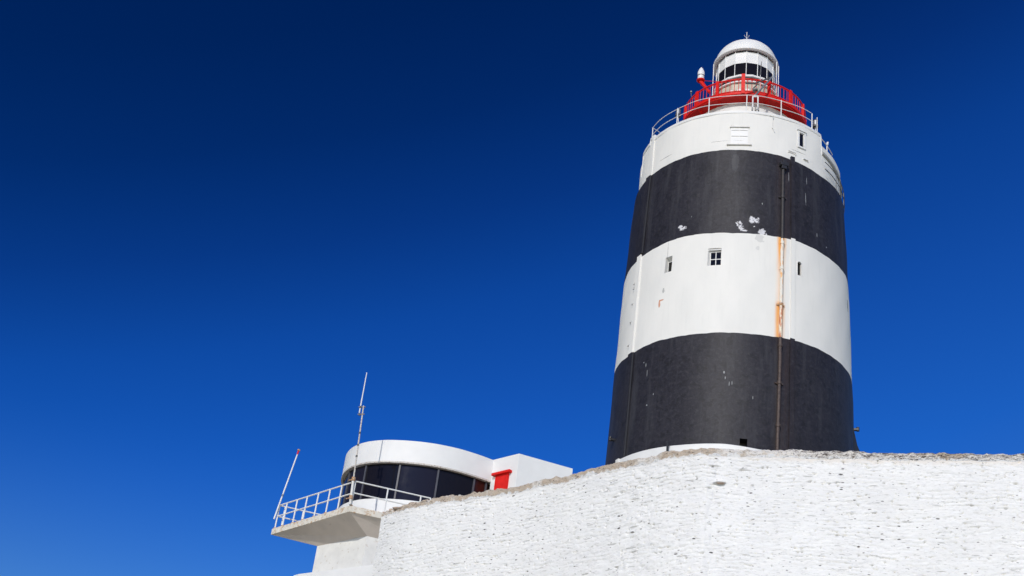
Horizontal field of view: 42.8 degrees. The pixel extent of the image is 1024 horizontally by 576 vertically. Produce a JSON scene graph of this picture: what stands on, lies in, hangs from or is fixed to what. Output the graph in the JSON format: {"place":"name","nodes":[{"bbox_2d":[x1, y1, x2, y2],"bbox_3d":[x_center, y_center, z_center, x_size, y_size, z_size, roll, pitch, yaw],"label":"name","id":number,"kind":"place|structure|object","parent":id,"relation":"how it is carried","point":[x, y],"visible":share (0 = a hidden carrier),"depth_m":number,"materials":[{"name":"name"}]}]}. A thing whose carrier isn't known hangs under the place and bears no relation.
{"place":"outdoors","nodes":[
{"label":"outdoors","id":0,"kind":"place"},
{"bbox_2d":[0,0,1023,575],"label":"sky","id":1,"kind":"structure","parent":0,"point":[218,218],"materials":[{"name":"blue"}]},
{"bbox_3d":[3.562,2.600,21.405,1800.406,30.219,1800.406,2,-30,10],"label":"ground","id":2,"kind":"structure","parent":0,"visible":0},
{"bbox_2d":[271,440,572,575],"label":"watch house","id":3,"kind":"structure","parent":2,"relation":"on","point":[344,535],"depth_m":57.99,"materials":[{"name":"white paint"}]},
{"bbox_2d":[273,449,299,518],"bbox_3d":[-10.200,8.875,59.178,0.591,3.403,0.134,2,-30,10],"label":"rod antenna","id":4,"kind":"object","parent":3,"relation":"attached to","point":[298,450],"visible":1,"depth_m":59.12,"materials":[{"name":"white paint"}]},
{"bbox_2d":[340,473,348,505],"bbox_3d":[-7.707,9.358,59.826,0.054,1.740,1.310,15,-31,-13],"label":"window","id":5,"kind":"structure","parent":3,"relation":"in","point":[344,487],"depth_m":59.76,"materials":[{"name":"black glass"}]},
{"bbox_2d":[345,465,365,502],"bbox_3d":[-7.072,8.864,58.823,0.071,1.740,1.290,29,-36,-33],"label":"window","id":6,"kind":"structure","parent":3,"relation":"in","point":[359,472],"depth_m":58.80,"materials":[{"name":"black glass"}]},
{"bbox_2d":[346,372,366,504],"bbox_3d":[-6.564,6.412,56.068,0.496,6.143,0.256,-2,-31,17],"label":"radio mast","id":7,"kind":"object","parent":3,"relation":"attached to","point":[350,498],"visible":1,"depth_m":55.62,"materials":[{"name":"grey metal"}]},
{"bbox_2d":[362,464,398,498],"bbox_3d":[-5.857,8.600,58.086,1.651,1.740,0.103,-4,-32,20],"label":"window","id":8,"kind":"structure","parent":3,"relation":"in","point":[384,475],"depth_m":58.07,"materials":[{"name":"black glass"}]},
{"bbox_2d":[396,464,437,500],"bbox_3d":[-4.211,8.650,57.791,1.719,1.740,0.076,7,-30,2],"label":"window","id":9,"kind":"structure","parent":3,"relation":"in","point":[419,480],"depth_m":57.79,"materials":[{"name":"black glass"}]},
{"bbox_2d":[435,469,472,497],"bbox_3d":[-2.559,8.995,58.005,1.710,1.740,0.077,17,-31,-16],"label":"window","id":10,"kind":"structure","parent":3,"relation":"in","point":[449,483],"depth_m":58.12,"materials":[{"name":"black glass"}]},
{"bbox_2d":[474,479,484,492],"bbox_3d":[-1.527,9.367,58.411,0.632,1.740,0.005,24,-34,-26],"label":"window","id":11,"kind":"structure","parent":3,"relation":"in","point":[479,485],"depth_m":58.69,"materials":[{"name":"black glass"}]},
{"bbox_2d":[491,469,511,489],"bbox_3d":[-0.577,9.155,58.055,1.107,2.110,0.200,-19,-39,39],"label":"door","id":12,"kind":"structure","parent":3,"relation":"in","point":[501,477],"depth_m":58.36,"materials":[{"name":"red paint"}]},
{"bbox_2d":[372,448,1023,575],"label":"whitewashed wall","id":13,"kind":"structure","parent":2,"relation":"on","point":[720,512],"depth_m":21.38,"materials":[{"name":"paint"}]},
{"bbox_2d":[605,35,859,464],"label":"lighthouse","id":14,"kind":"object","parent":2,"relation":"on","point":[734,331],"visible":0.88,"depth_m":66.43,"materials":[{"name":"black paint"}]},
{"bbox_2d":[668,261,671,271],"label":"window","id":15,"kind":"structure","parent":14,"relation":"in","point":[669,263],"depth_m":67.78,"materials":[{"name":"white paint"}]},
{"bbox_2d":[675,109,680,121],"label":"floodlight","id":16,"kind":"object","parent":14,"relation":"attached to","point":[679,111],"visible":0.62,"depth_m":74.81,"materials":[{"name":"metal"}]},
{"bbox_2d":[697,67,719,93],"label":"fog lamp","id":17,"kind":"object","parent":14,"relation":"attached to","point":[700,78],"visible":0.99,"depth_m":76.72,"materials":[{"name":"metal"}]},
{"bbox_2d":[708,249,721,264],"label":"window","id":18,"kind":"structure","parent":14,"relation":"in","point":[715,257],"depth_m":66.45,"materials":[{"name":"white paint"}]},
{"bbox_2d":[727,125,751,145],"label":"blind window","id":19,"kind":"structure","parent":14,"relation":"in","point":[739,133],"depth_m":70.34,"materials":[{"name":"white paint"}]},
{"bbox_2d":[745,77,772,111],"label":"davit crane","id":20,"kind":"object","parent":14,"relation":"on","point":[754,89],"visible":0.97,"depth_m":73.60,"materials":[{"name":"metal"}]},
{"bbox_2d":[797,261,801,275],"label":"slit window","id":21,"kind":"structure","parent":14,"relation":"in","point":[799,263],"depth_m":66.32,"materials":[{"name":"black"}]},
{"bbox_2d":[797,129,806,149],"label":"window","id":22,"kind":"structure","parent":14,"relation":"in","point":[801,137],"depth_m":70.95,"materials":[{"name":"white paint"}]},
{"bbox_2d":[813,119,817,130],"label":"floodlight","id":23,"kind":"object","parent":14,"relation":"attached to","point":[815,121],"visible":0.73,"depth_m":73.46,"materials":[{"name":"metal"}]}
]}

